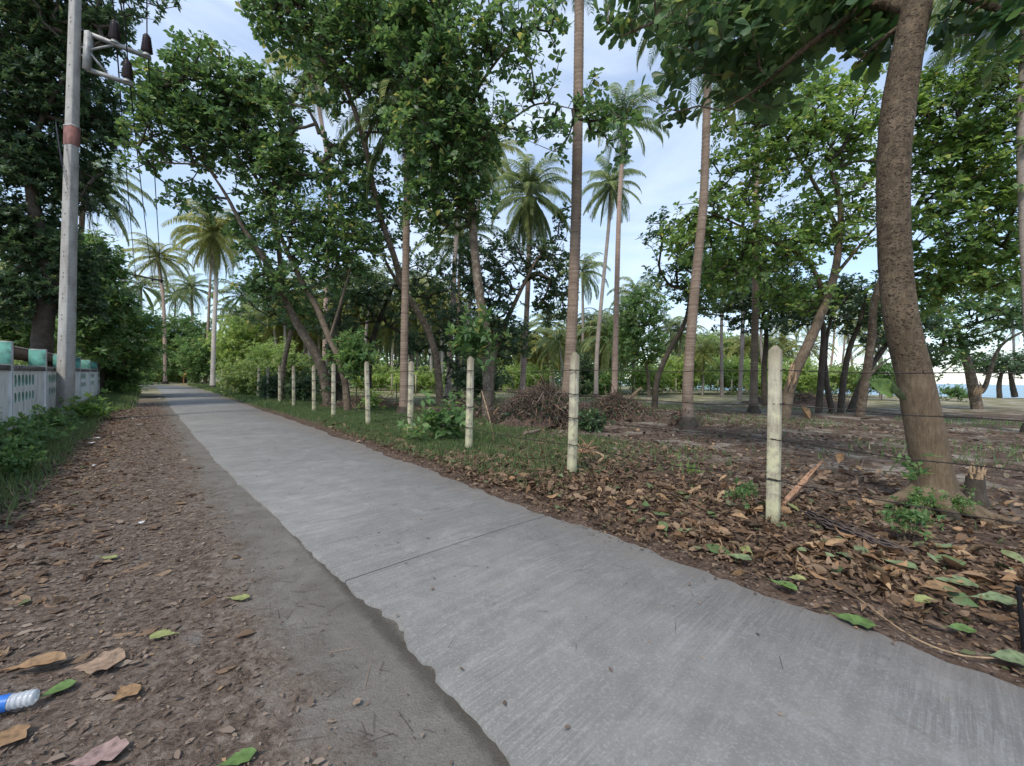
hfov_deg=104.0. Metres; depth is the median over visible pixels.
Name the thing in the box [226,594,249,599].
fallen leaf
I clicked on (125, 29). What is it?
power line
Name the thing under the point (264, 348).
bush
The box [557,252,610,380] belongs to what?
coconut palm
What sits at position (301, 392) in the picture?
bush
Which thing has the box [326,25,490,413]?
coconut palm
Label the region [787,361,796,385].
splintered wood
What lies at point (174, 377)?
bush
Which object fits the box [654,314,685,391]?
coconut palm
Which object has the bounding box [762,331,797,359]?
coconut palm
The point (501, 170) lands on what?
coconut palm
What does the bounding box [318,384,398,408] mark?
brush pile
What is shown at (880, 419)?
branch
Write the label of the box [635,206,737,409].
almond tree
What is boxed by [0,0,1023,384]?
sky
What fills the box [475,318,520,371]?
coconut palm
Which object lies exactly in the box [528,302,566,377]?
coconut palm
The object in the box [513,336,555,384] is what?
coconut palm
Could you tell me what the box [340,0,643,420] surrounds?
almond tree
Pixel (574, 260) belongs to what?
coconut palm
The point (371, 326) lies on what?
coconut palm
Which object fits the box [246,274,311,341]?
coconut palm
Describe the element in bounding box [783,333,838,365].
coconut palm
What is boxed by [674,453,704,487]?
sprout
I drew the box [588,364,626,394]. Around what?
bush
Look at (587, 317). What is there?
coconut palm
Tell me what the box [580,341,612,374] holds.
coconut palm
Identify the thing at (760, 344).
coconut palm
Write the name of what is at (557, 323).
coconut palm
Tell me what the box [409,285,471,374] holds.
coconut palm
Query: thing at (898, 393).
caught leaf
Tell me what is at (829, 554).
fallen leaf
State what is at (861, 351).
coconut palm
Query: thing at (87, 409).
weed
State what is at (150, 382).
weed
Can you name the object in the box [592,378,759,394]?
wire fence
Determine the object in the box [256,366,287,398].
bush
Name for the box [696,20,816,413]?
coconut palm
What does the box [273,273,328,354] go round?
coconut palm
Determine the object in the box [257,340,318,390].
bush
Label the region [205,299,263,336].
coconut palm
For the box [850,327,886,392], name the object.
coconut palm
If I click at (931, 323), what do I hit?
almond tree
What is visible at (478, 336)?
sapling
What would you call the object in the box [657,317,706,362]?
coconut palm
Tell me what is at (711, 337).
coconut palm
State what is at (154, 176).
power line
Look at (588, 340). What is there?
coconut palm
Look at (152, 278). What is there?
coconut palm
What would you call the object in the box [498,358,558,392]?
bush
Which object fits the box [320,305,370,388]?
coconut palm
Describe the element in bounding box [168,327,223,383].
bush
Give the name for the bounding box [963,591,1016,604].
fallen leaf
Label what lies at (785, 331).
almond tree
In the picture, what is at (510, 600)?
road
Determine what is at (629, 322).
almond tree
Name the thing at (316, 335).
coconut palm
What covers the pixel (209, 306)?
coconut palm
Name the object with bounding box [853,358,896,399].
bush
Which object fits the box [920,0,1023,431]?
coconut palm
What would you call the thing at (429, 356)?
coconut palm
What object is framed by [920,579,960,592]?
fallen leaf
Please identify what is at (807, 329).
coconut palm
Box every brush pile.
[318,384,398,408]
[423,394,492,418]
[480,371,607,430]
[580,381,663,422]
[662,404,703,426]
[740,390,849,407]
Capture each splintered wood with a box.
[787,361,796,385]
[973,381,983,397]
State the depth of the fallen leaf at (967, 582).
2.92 m
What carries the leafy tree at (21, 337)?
on the ground
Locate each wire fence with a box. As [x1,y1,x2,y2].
[221,345,1023,525]
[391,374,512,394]
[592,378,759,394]
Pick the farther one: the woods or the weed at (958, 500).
the woods
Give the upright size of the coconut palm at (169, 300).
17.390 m
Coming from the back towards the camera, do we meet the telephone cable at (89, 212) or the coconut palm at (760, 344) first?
the coconut palm at (760, 344)
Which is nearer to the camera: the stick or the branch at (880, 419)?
the stick
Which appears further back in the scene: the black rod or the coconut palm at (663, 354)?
the coconut palm at (663, 354)
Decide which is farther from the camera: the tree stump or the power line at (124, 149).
the power line at (124, 149)
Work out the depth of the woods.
98.40 m
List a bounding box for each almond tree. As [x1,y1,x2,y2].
[104,25,330,404]
[225,284,326,399]
[228,125,393,410]
[234,0,443,405]
[301,233,481,392]
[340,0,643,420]
[444,202,581,408]
[593,0,1023,530]
[604,277,675,396]
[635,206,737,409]
[653,61,930,419]
[662,242,844,405]
[762,275,857,412]
[814,273,877,412]
[825,270,881,412]
[846,299,953,411]
[855,27,1023,416]
[918,266,1023,408]
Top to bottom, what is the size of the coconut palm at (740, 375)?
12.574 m
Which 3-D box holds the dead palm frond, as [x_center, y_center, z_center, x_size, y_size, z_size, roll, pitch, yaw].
[3.270,1.421,3.956,0.278,0.150,1.054,1,1,-14]
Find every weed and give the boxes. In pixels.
[0,404,77,452]
[0,435,51,474]
[30,405,83,430]
[59,388,121,418]
[107,374,147,393]
[137,367,158,384]
[356,385,385,413]
[397,385,494,439]
[722,477,759,508]
[875,494,946,540]
[906,485,960,513]
[937,485,983,525]
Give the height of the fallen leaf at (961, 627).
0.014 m
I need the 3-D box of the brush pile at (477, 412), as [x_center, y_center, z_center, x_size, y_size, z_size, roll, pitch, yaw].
[-1.918,1.057,14.909,2.907,1.268,2.878,1,1,36]
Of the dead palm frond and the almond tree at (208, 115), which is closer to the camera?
the dead palm frond
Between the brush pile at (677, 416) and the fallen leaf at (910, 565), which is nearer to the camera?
the fallen leaf at (910, 565)
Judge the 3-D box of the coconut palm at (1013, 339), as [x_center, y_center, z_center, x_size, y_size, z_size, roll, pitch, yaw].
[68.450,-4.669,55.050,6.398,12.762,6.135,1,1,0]
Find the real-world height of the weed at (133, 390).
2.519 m
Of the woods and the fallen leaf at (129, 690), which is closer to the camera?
the fallen leaf at (129, 690)
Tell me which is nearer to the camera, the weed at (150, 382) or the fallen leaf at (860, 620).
the fallen leaf at (860, 620)
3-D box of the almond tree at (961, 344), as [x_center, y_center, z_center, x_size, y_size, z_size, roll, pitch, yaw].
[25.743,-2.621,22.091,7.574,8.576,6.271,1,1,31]
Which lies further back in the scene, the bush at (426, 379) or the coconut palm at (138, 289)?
the coconut palm at (138, 289)
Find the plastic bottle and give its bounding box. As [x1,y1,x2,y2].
[0,688,39,712]
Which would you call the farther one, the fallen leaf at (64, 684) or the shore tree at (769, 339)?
the shore tree at (769, 339)
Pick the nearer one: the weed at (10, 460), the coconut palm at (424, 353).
the weed at (10, 460)
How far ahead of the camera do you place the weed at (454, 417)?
9.21 m
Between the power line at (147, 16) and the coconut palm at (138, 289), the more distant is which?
the coconut palm at (138, 289)
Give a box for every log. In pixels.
[522,429,539,435]
[628,387,641,397]
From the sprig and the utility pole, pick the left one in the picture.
the utility pole
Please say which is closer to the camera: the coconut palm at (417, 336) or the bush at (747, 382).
the bush at (747, 382)
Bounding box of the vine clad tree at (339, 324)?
[306,294,356,402]
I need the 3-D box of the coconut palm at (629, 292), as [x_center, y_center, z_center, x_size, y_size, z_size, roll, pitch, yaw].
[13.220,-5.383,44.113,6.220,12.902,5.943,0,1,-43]
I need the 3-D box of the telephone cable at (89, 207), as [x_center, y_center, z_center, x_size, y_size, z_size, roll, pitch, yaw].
[-22.934,-6.517,22.830,0.015,2.528,29.844,0,1,-42]
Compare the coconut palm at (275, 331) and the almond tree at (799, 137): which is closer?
the almond tree at (799, 137)
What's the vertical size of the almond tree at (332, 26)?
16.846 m
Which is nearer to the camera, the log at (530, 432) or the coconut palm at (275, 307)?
the log at (530, 432)
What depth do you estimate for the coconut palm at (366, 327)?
42.26 m
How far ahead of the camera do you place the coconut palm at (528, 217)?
21.66 m
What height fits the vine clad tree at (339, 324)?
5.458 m
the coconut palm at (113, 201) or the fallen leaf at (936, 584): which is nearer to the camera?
the fallen leaf at (936, 584)
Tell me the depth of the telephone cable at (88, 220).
14.89 m
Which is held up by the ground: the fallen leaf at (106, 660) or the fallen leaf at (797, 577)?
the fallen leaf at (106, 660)
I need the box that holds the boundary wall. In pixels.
[0,341,100,434]
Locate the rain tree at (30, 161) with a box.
[0,0,185,366]
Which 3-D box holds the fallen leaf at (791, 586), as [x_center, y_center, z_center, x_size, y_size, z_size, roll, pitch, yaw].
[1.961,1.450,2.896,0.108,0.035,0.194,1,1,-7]
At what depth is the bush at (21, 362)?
28.18 m
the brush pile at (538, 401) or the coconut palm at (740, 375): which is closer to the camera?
the brush pile at (538, 401)
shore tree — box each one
[669,329,759,390]
[731,329,792,360]
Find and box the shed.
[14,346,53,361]
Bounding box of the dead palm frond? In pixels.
[799,509,915,552]
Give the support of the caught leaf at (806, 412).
attached to the barbed wire fence at (774, 438)
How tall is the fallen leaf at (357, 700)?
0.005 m
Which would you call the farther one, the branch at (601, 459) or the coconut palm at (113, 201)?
the coconut palm at (113, 201)
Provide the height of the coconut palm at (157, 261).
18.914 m
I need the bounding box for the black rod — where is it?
[1015,585,1023,649]
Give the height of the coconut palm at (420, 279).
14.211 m
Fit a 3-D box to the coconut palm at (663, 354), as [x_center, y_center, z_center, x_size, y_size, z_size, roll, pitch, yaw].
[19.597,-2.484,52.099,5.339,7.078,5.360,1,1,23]
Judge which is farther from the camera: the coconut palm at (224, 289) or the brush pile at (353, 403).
the coconut palm at (224, 289)
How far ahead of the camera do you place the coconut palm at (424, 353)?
65.52 m
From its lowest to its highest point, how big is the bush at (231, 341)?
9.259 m
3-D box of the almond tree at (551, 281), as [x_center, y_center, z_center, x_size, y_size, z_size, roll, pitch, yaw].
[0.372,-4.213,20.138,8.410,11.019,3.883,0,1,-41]
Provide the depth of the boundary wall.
10.10 m
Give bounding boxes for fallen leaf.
[0,724,29,746]
[1,651,66,669]
[39,679,75,697]
[63,735,128,765]
[65,648,125,673]
[102,555,117,558]
[107,683,140,703]
[149,629,179,638]
[217,747,256,765]
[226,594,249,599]
[351,698,360,705]
[722,552,751,559]
[767,578,797,590]
[789,574,806,579]
[810,552,834,556]
[825,611,875,628]
[835,452,844,463]
[880,558,917,569]
[914,594,936,602]
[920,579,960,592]
[929,575,978,587]
[944,623,976,632]
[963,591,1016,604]
[982,649,1023,665]
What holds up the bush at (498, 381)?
on the ground
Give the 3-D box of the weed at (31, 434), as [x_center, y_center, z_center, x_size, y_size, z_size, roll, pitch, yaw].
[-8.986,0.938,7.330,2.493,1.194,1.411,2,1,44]
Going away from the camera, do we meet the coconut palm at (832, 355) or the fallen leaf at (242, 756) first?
the fallen leaf at (242, 756)
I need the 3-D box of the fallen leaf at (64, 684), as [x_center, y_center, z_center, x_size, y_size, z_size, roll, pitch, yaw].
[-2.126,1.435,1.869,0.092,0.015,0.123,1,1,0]
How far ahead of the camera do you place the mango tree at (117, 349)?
22.61 m
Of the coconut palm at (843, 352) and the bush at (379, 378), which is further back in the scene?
the coconut palm at (843, 352)
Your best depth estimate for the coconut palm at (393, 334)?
43.75 m
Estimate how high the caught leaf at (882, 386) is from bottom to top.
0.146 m
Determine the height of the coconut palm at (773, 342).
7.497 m
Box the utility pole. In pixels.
[55,0,152,419]
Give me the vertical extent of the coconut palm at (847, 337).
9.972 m
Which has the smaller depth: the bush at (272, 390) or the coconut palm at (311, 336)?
the bush at (272, 390)
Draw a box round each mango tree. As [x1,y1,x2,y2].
[54,222,172,393]
[132,307,218,382]
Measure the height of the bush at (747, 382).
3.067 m
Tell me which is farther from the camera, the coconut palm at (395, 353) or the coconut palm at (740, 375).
the coconut palm at (395, 353)
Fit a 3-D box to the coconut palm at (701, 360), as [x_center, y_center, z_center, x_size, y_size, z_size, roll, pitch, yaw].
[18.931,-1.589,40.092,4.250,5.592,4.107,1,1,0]
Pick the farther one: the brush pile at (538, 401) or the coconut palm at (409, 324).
the coconut palm at (409, 324)
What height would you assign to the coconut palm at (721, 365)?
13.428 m
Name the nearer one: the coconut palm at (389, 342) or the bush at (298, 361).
the bush at (298, 361)
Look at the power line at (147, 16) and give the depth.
11.97 m
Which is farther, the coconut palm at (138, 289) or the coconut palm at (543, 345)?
the coconut palm at (138, 289)
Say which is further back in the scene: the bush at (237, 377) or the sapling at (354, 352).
the bush at (237, 377)
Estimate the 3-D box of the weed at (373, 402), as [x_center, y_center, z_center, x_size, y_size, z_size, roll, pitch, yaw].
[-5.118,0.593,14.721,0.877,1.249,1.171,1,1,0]
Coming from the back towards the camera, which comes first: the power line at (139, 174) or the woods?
the woods
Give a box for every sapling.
[321,326,391,410]
[444,303,510,420]
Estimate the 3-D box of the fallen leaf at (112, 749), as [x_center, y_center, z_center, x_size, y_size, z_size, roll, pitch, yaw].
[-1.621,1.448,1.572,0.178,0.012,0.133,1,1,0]
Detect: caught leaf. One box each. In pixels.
[800,403,810,419]
[864,378,892,396]
[891,377,906,400]
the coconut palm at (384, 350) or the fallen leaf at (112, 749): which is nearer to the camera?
the fallen leaf at (112, 749)
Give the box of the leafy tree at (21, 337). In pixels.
[0,300,101,364]
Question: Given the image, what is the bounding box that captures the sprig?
[893,453,943,509]
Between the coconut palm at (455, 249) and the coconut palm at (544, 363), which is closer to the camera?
the coconut palm at (455, 249)
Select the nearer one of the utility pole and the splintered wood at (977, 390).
the utility pole
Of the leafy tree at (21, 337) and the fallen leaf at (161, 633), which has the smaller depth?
the fallen leaf at (161, 633)
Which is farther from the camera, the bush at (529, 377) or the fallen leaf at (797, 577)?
the bush at (529, 377)
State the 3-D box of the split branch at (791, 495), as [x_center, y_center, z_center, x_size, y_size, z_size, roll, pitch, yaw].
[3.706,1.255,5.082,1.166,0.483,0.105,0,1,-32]
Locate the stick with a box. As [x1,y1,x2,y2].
[481,391,494,440]
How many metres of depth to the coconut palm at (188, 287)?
61.67 m
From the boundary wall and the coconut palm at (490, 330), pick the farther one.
the coconut palm at (490, 330)
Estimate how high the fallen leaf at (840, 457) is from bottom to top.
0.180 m
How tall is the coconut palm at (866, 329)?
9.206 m
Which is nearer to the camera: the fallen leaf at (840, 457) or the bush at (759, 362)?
the fallen leaf at (840, 457)
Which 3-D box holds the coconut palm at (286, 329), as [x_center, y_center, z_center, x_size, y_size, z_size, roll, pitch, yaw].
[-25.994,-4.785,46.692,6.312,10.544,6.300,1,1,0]
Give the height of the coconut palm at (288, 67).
24.162 m
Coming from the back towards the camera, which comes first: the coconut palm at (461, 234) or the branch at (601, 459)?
the coconut palm at (461, 234)
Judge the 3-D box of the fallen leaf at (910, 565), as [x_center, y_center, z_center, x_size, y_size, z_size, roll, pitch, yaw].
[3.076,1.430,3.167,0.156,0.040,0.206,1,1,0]
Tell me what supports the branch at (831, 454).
on the ground
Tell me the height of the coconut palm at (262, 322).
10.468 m
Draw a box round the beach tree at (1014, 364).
[952,347,1023,397]
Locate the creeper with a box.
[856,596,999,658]
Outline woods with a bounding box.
[14,312,782,387]
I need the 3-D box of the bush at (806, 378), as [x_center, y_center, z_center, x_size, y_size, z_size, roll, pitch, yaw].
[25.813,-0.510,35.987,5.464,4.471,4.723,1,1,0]
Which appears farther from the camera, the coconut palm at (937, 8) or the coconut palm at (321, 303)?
the coconut palm at (321, 303)
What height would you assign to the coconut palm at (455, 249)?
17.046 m
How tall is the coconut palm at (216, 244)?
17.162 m
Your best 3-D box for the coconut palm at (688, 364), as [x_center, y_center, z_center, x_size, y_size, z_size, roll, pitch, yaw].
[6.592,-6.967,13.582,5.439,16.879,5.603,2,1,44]
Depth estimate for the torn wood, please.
7.66 m
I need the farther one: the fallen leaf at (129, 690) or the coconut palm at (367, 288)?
the coconut palm at (367, 288)
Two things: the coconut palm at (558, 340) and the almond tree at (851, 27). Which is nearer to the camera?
the almond tree at (851, 27)
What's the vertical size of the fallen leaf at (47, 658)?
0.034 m
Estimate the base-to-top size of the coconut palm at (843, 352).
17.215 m
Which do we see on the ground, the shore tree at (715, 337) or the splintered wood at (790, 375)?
the shore tree at (715, 337)
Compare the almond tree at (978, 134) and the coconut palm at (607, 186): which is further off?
the coconut palm at (607, 186)
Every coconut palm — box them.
[0,244,118,288]
[25,136,157,359]
[116,232,194,383]
[117,270,171,340]
[121,273,162,288]
[153,281,199,330]
[160,270,223,382]
[161,198,255,386]
[178,213,237,383]
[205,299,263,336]
[206,278,259,333]
[239,293,289,343]
[240,303,281,344]
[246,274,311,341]
[247,306,293,346]
[258,316,310,349]
[262,22,356,394]
[266,298,314,352]
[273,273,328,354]
[276,331,322,361]
[282,304,329,361]
[293,314,329,374]
[304,277,357,319]
[316,287,364,346]
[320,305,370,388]
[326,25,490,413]
[330,260,386,387]
[342,295,379,387]
[348,267,397,343]
[355,305,389,335]
[363,320,388,365]
[371,297,414,388]
[374,289,396,373]
[375,318,417,385]
[376,331,388,371]
[378,321,412,384]
[386,290,434,365]
[392,268,429,360]
[399,302,438,388]
[401,267,431,293]
[409,277,456,390]
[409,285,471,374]
[410,210,503,398]
[415,111,514,400]
[417,287,474,363]
[420,339,445,364]
[421,325,445,371]
[435,295,476,368]
[452,123,526,395]
[466,311,507,359]
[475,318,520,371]
[485,152,571,392]
[495,338,519,387]
[507,317,544,388]
[507,333,541,385]
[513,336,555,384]
[527,326,564,387]
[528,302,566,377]
[530,354,559,377]
[533,321,580,392]
[544,0,607,396]
[552,314,593,350]
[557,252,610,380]
[563,310,606,387]
[577,307,620,353]
[577,313,640,374]
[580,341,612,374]
[582,156,645,397]
[583,80,669,392]
[584,341,623,369]
[589,304,645,380]
[607,274,665,392]
[619,0,787,427]
[644,341,680,390]
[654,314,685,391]
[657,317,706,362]
[681,339,727,394]
[687,249,740,396]
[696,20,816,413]
[696,329,719,389]
[703,223,788,400]
[718,333,767,361]
[725,335,762,391]
[735,285,784,362]
[747,333,787,392]
[759,314,808,346]
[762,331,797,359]
[775,339,803,366]
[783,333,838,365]
[789,317,826,356]
[825,311,864,394]
[830,282,857,365]
[836,287,869,365]
[844,335,888,361]
[849,310,884,397]
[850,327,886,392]
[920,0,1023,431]
[980,303,1022,380]
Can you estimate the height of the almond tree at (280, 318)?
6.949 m
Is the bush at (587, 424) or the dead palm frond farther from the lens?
the bush at (587, 424)
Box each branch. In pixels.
[588,449,604,462]
[781,459,822,506]
[819,446,851,461]
[860,417,897,434]
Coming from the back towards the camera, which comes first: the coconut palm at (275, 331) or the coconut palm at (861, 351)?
the coconut palm at (861, 351)
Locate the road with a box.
[140,384,1023,765]
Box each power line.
[116,47,135,272]
[123,0,127,58]
[130,86,152,276]
[146,0,147,33]
[148,60,161,277]
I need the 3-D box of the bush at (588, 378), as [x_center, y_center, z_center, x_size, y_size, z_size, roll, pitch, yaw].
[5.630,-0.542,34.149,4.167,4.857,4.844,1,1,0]
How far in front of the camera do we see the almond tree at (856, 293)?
19.04 m
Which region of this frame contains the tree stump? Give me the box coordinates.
[962,463,989,507]
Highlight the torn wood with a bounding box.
[577,436,597,455]
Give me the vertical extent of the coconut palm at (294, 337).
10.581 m
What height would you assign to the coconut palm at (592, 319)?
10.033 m
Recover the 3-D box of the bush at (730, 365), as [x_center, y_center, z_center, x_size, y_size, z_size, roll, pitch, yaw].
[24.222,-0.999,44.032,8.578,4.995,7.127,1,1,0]
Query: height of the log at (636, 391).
0.738 m
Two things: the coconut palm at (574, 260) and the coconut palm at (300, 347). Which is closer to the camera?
the coconut palm at (574, 260)
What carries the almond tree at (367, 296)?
on the ground
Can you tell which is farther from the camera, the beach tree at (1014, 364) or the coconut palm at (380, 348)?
the coconut palm at (380, 348)
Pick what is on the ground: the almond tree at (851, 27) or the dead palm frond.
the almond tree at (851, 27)
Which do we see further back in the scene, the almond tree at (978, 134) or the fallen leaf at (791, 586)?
the almond tree at (978, 134)
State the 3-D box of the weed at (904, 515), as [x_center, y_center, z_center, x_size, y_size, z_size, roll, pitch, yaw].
[3.718,1.295,3.719,0.490,0.420,0.449,1,1,0]
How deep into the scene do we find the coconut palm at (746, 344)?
46.43 m
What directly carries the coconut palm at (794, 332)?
on the ground
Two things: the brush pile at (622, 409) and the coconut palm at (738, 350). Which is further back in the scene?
the coconut palm at (738, 350)
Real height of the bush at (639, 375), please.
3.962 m
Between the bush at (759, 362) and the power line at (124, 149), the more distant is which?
the bush at (759, 362)
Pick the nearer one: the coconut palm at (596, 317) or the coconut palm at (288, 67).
the coconut palm at (288, 67)
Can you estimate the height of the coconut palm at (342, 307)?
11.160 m
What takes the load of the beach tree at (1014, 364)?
on the ground
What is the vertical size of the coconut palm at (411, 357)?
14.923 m
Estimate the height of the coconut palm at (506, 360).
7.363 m
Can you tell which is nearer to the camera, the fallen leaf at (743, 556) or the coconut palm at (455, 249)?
the fallen leaf at (743, 556)
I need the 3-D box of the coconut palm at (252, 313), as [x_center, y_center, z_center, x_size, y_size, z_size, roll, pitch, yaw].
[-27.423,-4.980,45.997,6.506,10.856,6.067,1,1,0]
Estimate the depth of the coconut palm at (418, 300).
40.27 m
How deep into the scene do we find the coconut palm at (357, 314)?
44.20 m
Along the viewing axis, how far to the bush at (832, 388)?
43.00 m
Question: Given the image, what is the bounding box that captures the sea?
[559,380,1023,397]
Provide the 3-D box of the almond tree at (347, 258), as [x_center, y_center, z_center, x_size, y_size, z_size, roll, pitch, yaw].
[-8.296,-4.249,16.231,6.827,10.932,3.814,1,1,0]
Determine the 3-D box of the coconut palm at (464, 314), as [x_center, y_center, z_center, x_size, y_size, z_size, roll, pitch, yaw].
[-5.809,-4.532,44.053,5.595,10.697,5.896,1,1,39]
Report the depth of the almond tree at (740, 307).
22.84 m
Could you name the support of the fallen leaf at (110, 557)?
on the ground
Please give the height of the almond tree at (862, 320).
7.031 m
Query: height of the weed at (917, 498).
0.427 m
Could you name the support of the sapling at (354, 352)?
on the ground
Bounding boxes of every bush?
[14,334,94,365]
[137,366,201,382]
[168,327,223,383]
[197,306,279,384]
[215,355,277,394]
[233,335,297,374]
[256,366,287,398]
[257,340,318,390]
[281,368,322,401]
[349,357,398,389]
[383,363,453,392]
[451,357,515,399]
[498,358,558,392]
[555,351,602,396]
[578,406,615,433]
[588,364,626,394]
[610,360,679,394]
[642,350,719,393]
[698,352,760,394]
[743,357,792,393]
[743,373,786,395]
[782,355,841,393]
[795,384,838,394]
[828,357,874,396]
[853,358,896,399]
[938,383,967,401]
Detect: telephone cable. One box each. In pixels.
[79,164,106,271]
[79,171,105,273]
[79,185,106,283]
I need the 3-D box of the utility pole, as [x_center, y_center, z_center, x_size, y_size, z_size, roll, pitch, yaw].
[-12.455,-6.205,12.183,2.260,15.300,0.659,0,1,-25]
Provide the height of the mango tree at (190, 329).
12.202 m
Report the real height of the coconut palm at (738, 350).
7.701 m
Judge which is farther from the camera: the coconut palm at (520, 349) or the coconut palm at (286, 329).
the coconut palm at (520, 349)
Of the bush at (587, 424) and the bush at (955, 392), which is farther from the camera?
the bush at (955, 392)
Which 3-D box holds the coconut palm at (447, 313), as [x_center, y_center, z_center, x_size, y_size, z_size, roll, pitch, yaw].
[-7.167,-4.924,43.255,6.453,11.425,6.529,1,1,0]
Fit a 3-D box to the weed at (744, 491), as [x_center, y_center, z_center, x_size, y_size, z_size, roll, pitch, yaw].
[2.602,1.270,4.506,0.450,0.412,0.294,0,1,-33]
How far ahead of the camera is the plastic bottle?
1.76 m
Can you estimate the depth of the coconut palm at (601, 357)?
46.30 m
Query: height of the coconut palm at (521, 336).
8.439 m
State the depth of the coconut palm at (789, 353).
57.07 m
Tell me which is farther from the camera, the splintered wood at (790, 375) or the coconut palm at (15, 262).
the coconut palm at (15, 262)
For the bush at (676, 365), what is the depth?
40.61 m
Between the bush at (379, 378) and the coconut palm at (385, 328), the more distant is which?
the coconut palm at (385, 328)
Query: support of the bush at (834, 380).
on the ground
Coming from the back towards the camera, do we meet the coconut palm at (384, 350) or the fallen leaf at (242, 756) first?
the coconut palm at (384, 350)
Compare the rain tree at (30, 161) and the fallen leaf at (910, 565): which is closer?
the fallen leaf at (910, 565)
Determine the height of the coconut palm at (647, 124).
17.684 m
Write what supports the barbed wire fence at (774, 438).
on the ground
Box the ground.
[0,373,1023,765]
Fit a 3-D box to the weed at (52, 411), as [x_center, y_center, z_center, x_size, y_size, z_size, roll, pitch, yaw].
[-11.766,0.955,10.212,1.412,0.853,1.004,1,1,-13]

